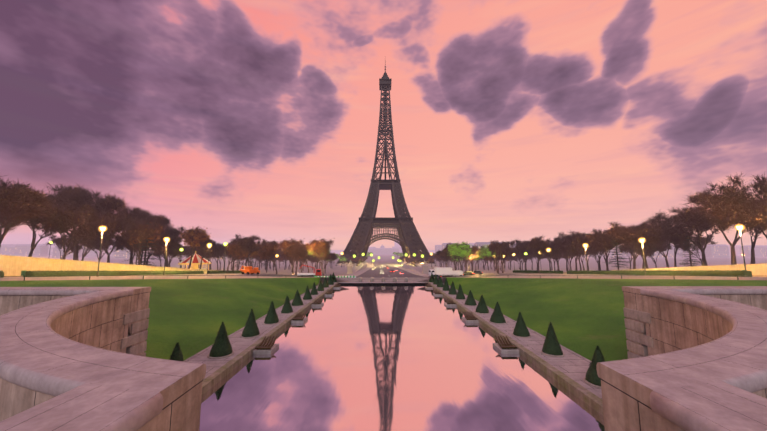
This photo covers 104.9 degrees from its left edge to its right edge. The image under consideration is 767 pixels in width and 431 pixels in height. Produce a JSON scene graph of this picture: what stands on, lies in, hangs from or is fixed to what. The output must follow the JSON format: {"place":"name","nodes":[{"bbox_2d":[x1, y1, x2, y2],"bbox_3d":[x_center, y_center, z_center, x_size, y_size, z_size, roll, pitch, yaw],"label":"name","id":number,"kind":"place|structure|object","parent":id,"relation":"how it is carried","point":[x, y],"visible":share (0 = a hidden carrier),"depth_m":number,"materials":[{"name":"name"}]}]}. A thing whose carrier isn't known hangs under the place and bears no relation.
{"place":"outdoors","nodes":[
{"label":"outdoors","id":0,"kind":"place"},
{"bbox_2d":[0,277,319,359],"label":"lawn","id":1,"kind":"structure","parent":0,"point":[190,316],"depth_m":29.95,"materials":[{"name":"green plant"}]},
{"bbox_2d":[0,277,328,280],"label":"diagonal path","id":2,"kind":"structure","parent":0,"point":[140,278],"depth_m":40.88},
{"bbox_2d":[0,275,310,280],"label":"road","id":3,"kind":"structure","parent":2,"relation":"on","point":[180,275],"depth_m":43.01,"materials":[{"name":"asphalt"}]},
{"bbox_2d":[0,250,766,359],"bbox_3d":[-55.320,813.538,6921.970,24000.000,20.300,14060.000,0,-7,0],"label":"ground","id":4,"kind":"structure","parent":0,"point":[385,259],"depth_m":351.61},
{"bbox_2d":[0,175,54,247],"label":"bare tree","id":5,"kind":"object","parent":4,"relation":"on","point":[20,202],"visible":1,"depth_m":53.31,"materials":[{"name":"brown plant"}]},
{"bbox_2d":[21,195,68,256],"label":"bare tree","id":6,"kind":"object","parent":4,"relation":"on","point":[47,227],"visible":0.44,"depth_m":65.68,"materials":[{"name":"brown plant"}]},
{"bbox_2d":[46,232,83,258],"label":"tree","id":7,"kind":"object","parent":4,"relation":"on","point":[58,241],"visible":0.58,"depth_m":102.19,"materials":[{"name":"brown plant"}]},
{"bbox_2d":[28,201,112,259],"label":"tree","id":8,"kind":"object","parent":4,"relation":"on","point":[71,217],"visible":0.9,"depth_m":67.41,"materials":[{"name":"brown plant"}]},
{"bbox_2d":[0,287,150,354],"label":"headwall side","id":9,"kind":"structure","parent":4,"relation":"on","point":[13,298],"depth_m":14.53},
{"bbox_2d":[120,308,149,356],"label":"stone quoins","id":10,"kind":"object","parent":9,"relation":"attached to","point":[129,341],"visible":0.46,"depth_m":14.78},
{"bbox_2d":[23,183,130,260],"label":"tree","id":11,"kind":"object","parent":4,"relation":"on","point":[76,197],"visible":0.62,"depth_m":90.75,"materials":[{"name":"brown plant"}]},
{"bbox_2d":[0,383,162,430],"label":"coping","id":12,"kind":"object","parent":4,"relation":"on","point":[89,407],"visible":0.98,"depth_m":3.66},
{"bbox_2d":[65,224,115,260],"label":"tree","id":13,"kind":"object","parent":4,"relation":"on","point":[88,246],"visible":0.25,"depth_m":91.22,"materials":[{"name":"brown plant"}]},
{"bbox_2d":[70,210,130,262],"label":"tree","id":14,"kind":"object","parent":4,"relation":"on","point":[117,225],"visible":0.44,"depth_m":80.45,"materials":[{"name":"brown plant"}]},
{"bbox_2d":[79,234,123,261],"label":"tree","id":15,"kind":"object","parent":4,"relation":"on","point":[98,248],"visible":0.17,"depth_m":118.40,"materials":[{"name":"brown plant"}]},
{"bbox_2d":[0,290,205,430],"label":"wall ring","id":16,"kind":"object","parent":4,"relation":"on","point":[50,349],"visible":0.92,"depth_m":5.19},
{"bbox_2d":[0,255,222,276],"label":"terrace wall","id":17,"kind":"structure","parent":4,"relation":"on","point":[13,265],"depth_m":56.88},
{"bbox_2d":[25,270,203,276],"bbox_3d":[-57.702,13.781,70.760,1.463,4.396,47.061,0,-7,0],"label":"hedge","id":18,"kind":"object","parent":4,"relation":"on","point":[37,273],"visible":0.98,"depth_m":59.22,"materials":[{"name":"green plant"}]},
{"bbox_2d":[115,241,140,264],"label":"tree","id":19,"kind":"object","parent":4,"relation":"on","point":[122,246],"visible":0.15,"depth_m":102.42,"materials":[{"name":"brown plant"}]},
{"bbox_2d":[99,205,172,263],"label":"tree","id":20,"kind":"object","parent":4,"relation":"on","point":[141,214],"visible":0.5,"depth_m":105.58,"materials":[{"name":"brown plant"}]},
{"bbox_2d":[111,217,161,264],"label":"tree","id":21,"kind":"object","parent":4,"relation":"on","point":[139,228],"visible":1,"depth_m":81.46,"materials":[{"name":"brown plant"}]},
{"bbox_2d":[121,222,166,264],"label":"tree","id":22,"kind":"object","parent":4,"relation":"on","point":[156,231],"visible":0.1,"depth_m":94.34,"materials":[{"name":"brown plant"}]},
{"bbox_2d":[125,220,163,265],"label":"conifer","id":23,"kind":"object","parent":4,"relation":"on","point":[145,252],"visible":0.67,"depth_m":89.68,"materials":[{"name":"brown plant"}]},
{"bbox_2d":[141,231,183,266],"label":"tree","id":24,"kind":"object","parent":4,"relation":"on","point":[161,241],"visible":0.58,"depth_m":101.69,"materials":[{"name":"brown plant"}]},
{"bbox_2d":[156,220,186,266],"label":"tree","id":25,"kind":"object","parent":4,"relation":"on","point":[171,230],"visible":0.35,"depth_m":109.46,"materials":[{"name":"brown plant"}]},
{"bbox_2d":[160,243,183,266],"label":"tree","id":26,"kind":"object","parent":4,"relation":"on","point":[173,252],"visible":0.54,"depth_m":121.21,"materials":[{"name":"brown plant"}]},
{"bbox_2d":[178,251,210,269],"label":"carousel","id":27,"kind":"object","parent":4,"relation":"on","point":[196,260],"visible":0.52,"depth_m":123.30,"materials":[{"name":"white fabric"}]},
{"bbox_2d":[178,226,210,268],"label":"autumn tree","id":28,"kind":"object","parent":4,"relation":"on","point":[191,237],"visible":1,"depth_m":111.61,"materials":[{"name":"brown plant"}]},
{"bbox_2d":[197,237,214,268],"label":"tree","id":29,"kind":"object","parent":4,"relation":"on","point":[204,244],"visible":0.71,"depth_m":117.03,"materials":[{"name":"brown plant"}]},
{"bbox_2d":[206,243,226,269],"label":"tree","id":30,"kind":"object","parent":4,"relation":"on","point":[218,248],"visible":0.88,"depth_m":122.35,"materials":[{"name":"brown plant"}]},
{"bbox_2d":[208,270,241,273],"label":"hedge","id":31,"kind":"object","parent":4,"relation":"on","point":[217,272],"visible":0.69,"depth_m":105.64,"materials":[{"name":"green plant"}]},
{"bbox_2d":[223,243,244,272],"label":"tree","id":32,"kind":"object","parent":4,"relation":"on","point":[233,250],"visible":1,"depth_m":104.48,"materials":[{"name":"brown plant"}]},
{"bbox_2d":[240,266,253,274],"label":"truck","id":33,"kind":"object","parent":4,"relation":"on","point":[248,269],"visible":0.94,"depth_m":93.40,"materials":[{"name":"orange paint"}]},
{"bbox_2d":[232,234,262,265],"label":"tree","id":34,"kind":"object","parent":4,"relation":"on","point":[250,243],"visible":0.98,"depth_m":112.26,"materials":[{"name":"brown plant"}]},
{"bbox_2d":[241,248,259,265],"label":"tree","id":35,"kind":"object","parent":4,"relation":"on","point":[255,253],"visible":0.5,"depth_m":124.50,"materials":[{"name":"brown plant"}]},
{"bbox_2d":[184,283,334,379],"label":"walkway","id":36,"kind":"structure","parent":4,"relation":"on","point":[239,345],"depth_m":21.34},
{"bbox_2d":[170,342,184,361],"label":"yew cone","id":37,"kind":"object","parent":36,"relation":"on","point":[176,355],"visible":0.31,"depth_m":14.75,"materials":[{"name":"plant"}]},
{"bbox_2d":[207,322,233,358],"bbox_3d":[-10.384,7.881,18.963,1.519,2.045,1.519,-2,-7,20],"label":"yew cone","id":38,"kind":"object","parent":36,"relation":"on","point":[221,347],"visible":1,"depth_m":18.60,"materials":[{"name":"plant"}]},
{"bbox_2d":[240,309,260,338],"bbox_3d":[-10.367,8.362,23.136,1.483,2.050,1.483,1,-7,-11],"label":"yew cone","id":39,"kind":"object","parent":36,"relation":"on","point":[250,329],"visible":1,"depth_m":22.77,"materials":[{"name":"plant"}]},
{"bbox_2d":[263,301,279,324],"bbox_3d":[-10.287,8.867,27.184,1.478,1.982,1.524,-1,-5,12],"label":"yew cone","id":40,"kind":"object","parent":36,"relation":"on","point":[271,317],"visible":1,"depth_m":26.82,"materials":[{"name":"plant"}]},
{"bbox_2d":[280,295,293,313],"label":"yew cone","id":41,"kind":"object","parent":36,"relation":"on","point":[287,308],"visible":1,"depth_m":31.18,"materials":[{"name":"plant"}]},
{"bbox_2d":[291,290,303,306],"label":"yew cone","id":42,"kind":"object","parent":36,"relation":"on","point":[297,301],"visible":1,"depth_m":35.18,"materials":[{"name":"plant"}]},
{"bbox_2d":[302,285,312,299],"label":"yew cone","id":43,"kind":"object","parent":36,"relation":"on","point":[307,295],"visible":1,"depth_m":39.49,"materials":[{"name":"plant"}]},
{"bbox_2d":[250,239,277,272],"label":"tree","id":44,"kind":"object","parent":4,"relation":"on","point":[263,242],"visible":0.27,"depth_m":133.41,"materials":[{"name":"brown plant"}]},
{"bbox_2d":[256,241,284,273],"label":"tree","id":45,"kind":"object","parent":4,"relation":"on","point":[268,250],"visible":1,"depth_m":105.61,"materials":[{"name":"brown plant"}]},
{"bbox_2d":[278,238,304,273],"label":"tree","id":46,"kind":"object","parent":4,"relation":"on","point":[289,243],"visible":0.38,"depth_m":120.63,"materials":[{"name":"brown plant"}]},
{"bbox_2d":[285,242,309,274],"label":"tree","id":47,"kind":"object","parent":4,"relation":"on","point":[298,249],"visible":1,"depth_m":109.08,"materials":[{"name":"brown plant"}]},
{"bbox_2d":[297,265,321,276],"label":"truck crane","id":48,"kind":"object","parent":4,"relation":"on","point":[318,272],"visible":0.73,"depth_m":97.35,"materials":[{"name":"red paint"}]},
{"bbox_2d":[306,238,334,275],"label":"tree","id":49,"kind":"object","parent":4,"relation":"on","point":[321,246],"visible":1,"depth_m":122.77,"materials":[{"name":"brown plant"}]},
{"bbox_2d":[336,280,428,284],"bbox_3d":[-0.131,14.075,62.171,24.000,0.296,5.500,0,-7,0],"label":"pool edge","id":50,"kind":"object","parent":4,"relation":"on","point":[386,282],"visible":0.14,"depth_m":60.43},
{"bbox_2d":[0,240,766,259],"bbox_3d":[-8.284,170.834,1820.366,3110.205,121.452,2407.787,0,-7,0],"label":"distant city","id":51,"kind":"object","parent":4,"relation":"on","point":[711,250],"visible":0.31,"depth_m":798.25,"materials":[{"name":"grey"}]},
{"bbox_2d":[335,65,436,265],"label":"eiffel tower","id":52,"kind":"structure","parent":4,"relation":"on","point":[409,239],"depth_m":419.59,"materials":[{"name":"grey metal"}]},
{"bbox_2d":[346,265,428,276],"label":"pavements","id":53,"kind":"structure","parent":4,"relation":"on","point":[358,273],"depth_m":166.20,"materials":[{"name":"concrete"}]},
{"bbox_2d":[354,262,419,272],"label":"bridge parapets","id":54,"kind":"object","parent":53,"relation":"on","point":[403,265],"visible":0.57,"depth_m":235.60,"materials":[{"name":"beige"}]},
{"bbox_2d":[435,248,457,266],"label":"tree","id":55,"kind":"object","parent":4,"relation":"on","point":[439,253],"visible":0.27,"depth_m":134.97,"materials":[{"name":"brown plant"}]},
{"bbox_2d":[442,243,455,270],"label":"tree","id":56,"kind":"object","parent":4,"relation":"on","point":[445,254],"visible":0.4,"depth_m":126.33,"materials":[{"name":"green plant"}]},
{"bbox_2d":[447,241,472,270],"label":"tree","id":57,"kind":"object","parent":4,"relation":"on","point":[462,249],"visible":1,"depth_m":109.83,"materials":[{"name":"green plant"}]},
{"bbox_2d":[465,245,478,270],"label":"tree","id":58,"kind":"object","parent":4,"relation":"on","point":[474,250],"visible":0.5,"depth_m":120.73,"materials":[{"name":"plant"}]},
{"bbox_2d":[478,245,502,272],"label":"tree","id":59,"kind":"object","parent":4,"relation":"on","point":[486,252],"visible":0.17,"depth_m":127.66,"materials":[{"name":"green plant"}]},
{"bbox_2d":[488,240,508,273],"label":"tree","id":60,"kind":"object","parent":4,"relation":"on","point":[496,247],"visible":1,"depth_m":108.15,"materials":[{"name":"brown plant"}]},
{"bbox_2d":[487,240,515,272],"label":"tree","id":61,"kind":"object","parent":4,"relation":"on","point":[510,251],"visible":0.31,"depth_m":115.12,"materials":[{"name":"brown plant"}]},
{"bbox_2d":[431,283,601,398],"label":"walkway","id":62,"kind":"structure","parent":4,"relation":"on","point":[574,366],"depth_m":19.07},
{"bbox_2d":[455,284,465,299],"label":"yew cone","id":63,"kind":"object","parent":62,"relation":"on","point":[460,295],"visible":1,"depth_m":39.70,"materials":[{"name":"plant"}]},
{"bbox_2d":[464,290,476,305],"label":"yew cone","id":64,"kind":"object","parent":62,"relation":"on","point":[470,300],"visible":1,"depth_m":35.44,"materials":[{"name":"plant"}]},
{"bbox_2d":[474,295,489,313],"bbox_3d":[10.570,9.432,31.616,1.621,1.880,1.617,-5,-8,44],"label":"yew cone","id":65,"kind":"object","parent":62,"relation":"on","point":[481,308],"visible":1,"depth_m":31.24,"materials":[{"name":"plant"}]},
{"bbox_2d":[489,302,506,323],"bbox_3d":[10.607,8.944,27.428,1.630,1.884,1.565,5,-7,-37],"label":"yew cone","id":66,"kind":"object","parent":62,"relation":"on","point":[497,316],"visible":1,"depth_m":27.06,"materials":[{"name":"plant"}]},
{"bbox_2d":[512,312,531,337],"bbox_3d":[10.777,8.483,23.170,1.403,1.818,1.348,-7,-8,42],"label":"yew cone","id":67,"kind":"object","parent":62,"relation":"on","point":[521,330],"visible":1,"depth_m":22.84,"materials":[{"name":"plant"}]},
{"bbox_2d":[541,322,564,356],"bbox_3d":[10.908,7.926,19.154,1.346,1.999,1.304,-3,-9,28],"label":"yew cone","id":68,"kind":"object","parent":62,"relation":"on","point":[551,346],"visible":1,"depth_m":18.84,"materials":[{"name":"plant"}]},
{"bbox_2d":[583,346,604,388],"bbox_3d":[10.896,7.522,14.921,1.418,1.826,1.493,-3,-9,31],"label":"yew cone","id":69,"kind":"object","parent":62,"relation":"on","point":[592,378],"visible":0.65,"depth_m":14.78,"materials":[{"name":"plant"}]},
{"bbox_2d":[512,237,534,269],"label":"tree","id":70,"kind":"object","parent":4,"relation":"on","point":[519,247],"visible":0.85,"depth_m":143.40,"materials":[{"name":"brown plant"}]},
{"bbox_2d":[514,248,534,269],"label":"tree","id":71,"kind":"object","parent":4,"relation":"on","point":[530,253],"visible":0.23,"depth_m":156.68,"materials":[{"name":"brown plant"}]},
{"bbox_2d":[513,270,562,273],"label":"hedge","id":72,"kind":"object","parent":4,"relation":"on","point":[535,271],"visible":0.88,"depth_m":110.04,"materials":[{"name":"green plant"}]},
{"bbox_2d":[527,235,549,272],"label":"tree","id":73,"kind":"object","parent":4,"relation":"on","point":[536,242],"visible":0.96,"depth_m":100.33,"materials":[{"name":"brown plant"}]},
{"bbox_2d":[545,238,562,270],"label":"tree","id":74,"kind":"object","parent":4,"relation":"on","point":[552,245],"visible":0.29,"depth_m":128.03,"materials":[{"name":"brown plant"}]},
{"bbox_2d":[552,235,574,270],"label":"tree","id":75,"kind":"object","parent":4,"relation":"on","point":[559,241],"visible":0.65,"depth_m":116.37,"materials":[{"name":"brown plant"}]},
{"bbox_2d":[564,231,589,270],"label":"tree","id":76,"kind":"object","parent":4,"relation":"on","point":[578,240],"visible":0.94,"depth_m":104.17,"materials":[{"name":"brown plant"}]},
{"bbox_2d":[569,247,590,270],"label":"tree","id":77,"kind":"object","parent":4,"relation":"on","point":[582,251],"visible":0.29,"depth_m":129.75,"materials":[{"name":"brown plant"}]},
{"bbox_2d":[583,234,612,269],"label":"tree","id":78,"kind":"object","parent":4,"relation":"on","point":[594,249],"visible":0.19,"depth_m":107.64,"materials":[{"name":"brown plant"}]},
{"bbox_2d":[455,275,745,279],"bbox_3d":[35.167,7.617,35.690,70.173,4.374,0.085,-6,-9,44],"label":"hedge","id":79,"kind":"object","parent":4,"relation":"on","point":[660,275],"visible":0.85,"depth_m":36.38,"materials":[{"name":"grey"}]},
{"bbox_2d":[584,228,621,269],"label":"tree","id":80,"kind":"object","parent":4,"relation":"on","point":[596,237],"visible":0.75,"depth_m":95.14,"materials":[{"name":"brown plant"}]},
{"bbox_2d":[602,238,631,269],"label":"tree","id":81,"kind":"object","parent":4,"relation":"on","point":[617,257],"visible":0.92,"depth_m":87.71,"materials":[{"name":"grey plant"}]},
{"bbox_2d":[619,244,639,268],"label":"tree","id":82,"kind":"object","parent":4,"relation":"on","point":[625,249],"visible":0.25,"depth_m":135.79,"materials":[{"name":"brown plant"}]},
{"bbox_2d":[606,221,668,268],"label":"tree","id":83,"kind":"object","parent":4,"relation":"on","point":[617,231],"visible":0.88,"depth_m":81.46,"materials":[{"name":"brown plant"}]},
{"bbox_2d":[611,225,666,268],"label":"tree","id":84,"kind":"object","parent":4,"relation":"on","point":[656,232],"visible":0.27,"depth_m":82.36,"materials":[{"name":"brown plant"}]},
{"bbox_2d":[626,243,663,268],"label":"tree","id":85,"kind":"object","parent":4,"relation":"on","point":[652,249],"visible":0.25,"depth_m":105.40,"materials":[{"name":"brown plant"}]},
{"bbox_2d":[637,241,671,267],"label":"tree","id":86,"kind":"object","parent":4,"relation":"on","point":[663,249],"visible":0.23,"depth_m":116.26,"materials":[{"name":"brown plant"}]},
{"bbox_2d":[567,270,751,276],"bbox_3d":[57.314,13.339,68.702,1.460,4.242,45.085,0,-7,0],"label":"hedge","id":87,"kind":"object","parent":4,"relation":"on","point":[680,272],"visible":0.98,"depth_m":58.70,"materials":[{"name":"green plant"}]},
{"bbox_2d":[641,219,687,267],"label":"tree","id":88,"kind":"object","parent":4,"relation":"on","point":[669,231],"visible":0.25,"depth_m":84.51,"materials":[{"name":"brown plant"}]},
{"bbox_2d":[563,263,766,276],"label":"terrace wall","id":89,"kind":"structure","parent":4,"relation":"on","point":[758,270],"depth_m":53.12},
{"bbox_2d":[667,230,693,266],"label":"tree","id":90,"kind":"object","parent":4,"relation":"on","point":[677,242],"visible":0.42,"depth_m":92.10,"materials":[{"name":"brown plant"}]},
{"bbox_2d":[596,289,766,430],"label":"wall ring","id":91,"kind":"object","parent":4,"relation":"on","point":[699,339],"visible":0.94,"depth_m":5.42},
{"bbox_2d":[675,236,705,266],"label":"conifer","id":92,"kind":"object","parent":4,"relation":"on","point":[690,254],"visible":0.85,"depth_m":67.10,"materials":[{"name":"grey plant"}]},
{"bbox_2d":[644,204,742,265],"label":"tree","id":93,"kind":"object","parent":4,"relation":"on","point":[693,220],"visible":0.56,"depth_m":82.45,"materials":[{"name":"brown plant"}]},
{"bbox_2d":[622,286,766,355],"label":"stone wall","id":94,"kind":"structure","parent":4,"relation":"on","point":[755,296],"depth_m":14.80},
{"bbox_2d":[623,307,653,358],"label":"stone blocks","id":95,"kind":"structure","parent":94,"relation":"attached to","point":[644,340],"depth_m":15.01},
{"bbox_2d":[678,234,717,265],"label":"tree","id":96,"kind":"object","parent":4,"relation":"on","point":[703,241],"visible":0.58,"depth_m":102.92,"materials":[{"name":"brown plant"}]},
{"bbox_2d":[650,381,766,430],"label":"stone parapet","id":97,"kind":"structure","parent":4,"relation":"on","point":[717,406],"depth_m":3.78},
{"bbox_2d":[683,173,766,264],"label":"tree","id":98,"kind":"object","parent":4,"relation":"on","point":[753,208],"visible":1,"depth_m":59.57,"materials":[{"name":"brown plant"}]},
{"bbox_2d":[709,194,766,238],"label":"tree","id":99,"kind":"object","parent":4,"relation":"on","point":[745,221],"visible":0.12,"depth_m":60.96,"materials":[{"name":"brown plant"}]},
{"bbox_2d":[734,218,766,263],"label":"tree","id":100,"kind":"object","parent":4,"relation":"on","point":[756,235],"visible":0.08,"depth_m":79.33,"materials":[{"name":"brown plant"}]},
{"bbox_2d":[0,0,766,249],"label":"sky","id":101,"kind":"structure","parent":0,"point":[522,120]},
{"bbox_2d":[218,265,563,277],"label":"roads","id":102,"kind":"structure","parent":0,"point":[373,273],"depth_m":115.32,"materials":[{"name":"asphalt"}]},
{"bbox_2d":[429,267,451,276],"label":"truck box","id":103,"kind":"object","parent":102,"relation":"on","point":[443,271],"visible":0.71,"depth_m":101.26,"materials":[{"name":"white paint"}]},
{"bbox_2d":[199,284,604,430],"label":"pool water","id":104,"kind":"structure","parent":0,"point":[420,357],"depth_m":15.93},
{"bbox_2d":[253,336,278,353],"bbox_3d":[-8.220,9.334,20.725,1.246,1.264,1.600,0,-7,0],"label":"water cannon","id":105,"kind":"object","parent":104,"relation":"in","point":[267,348],"visible":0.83,"depth_m":20.30,"materials":[{"name":"stone"}]},
{"bbox_2d":[291,312,307,322],"bbox_3d":[-8.288,10.302,29.069,1.246,1.264,1.600,0,-7,0],"label":"water cannon","id":106,"kind":"object","parent":104,"relation":"in","point":[299,319],"visible":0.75,"depth_m":28.61,"materials":[{"name":"stone"}]},
{"bbox_2d":[462,312,478,322],"bbox_3d":[8.558,10.317,29.203,1.246,1.264,1.600,0,-7,0],"label":"water cannon","id":107,"kind":"object","parent":104,"relation":"in","point":[469,319],"visible":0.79,"depth_m":28.58,"materials":[{"name":"stone"}]},
{"bbox_2d":[493,336,518,353],"bbox_3d":[8.625,9.350,20.859,1.246,1.264,1.600,0,-7,0],"label":"water cannon","id":108,"kind":"object","parent":104,"relation":"in","point":[506,348],"visible":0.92,"depth_m":20.43,"materials":[{"name":"stone"}]},
{"bbox_2d":[434,277,766,279],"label":"diagonal path","id":109,"kind":"structure","parent":0,"point":[624,278],"depth_m":39.84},
{"bbox_2d":[446,277,766,361],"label":"lawn","id":110,"kind":"structure","parent":0,"point":[585,317],"depth_m":29.90,"materials":[{"name":"green plant"}]},
{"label":"pool floor","id":111,"kind":"structure","parent":0,"visible":0},
{"bbox_2d":[202,283,337,394],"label":"pool kerb","id":112,"kind":"structure","parent":111,"relation":"on","point":[216,377],"depth_m":18.88,"materials":[{"name":"stone"}]},
{"bbox_2d":[428,283,603,415],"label":"pool kerb","id":113,"kind":"structure","parent":111,"relation":"on","point":[589,398],"depth_m":16.80,"materials":[{"name":"stone"}]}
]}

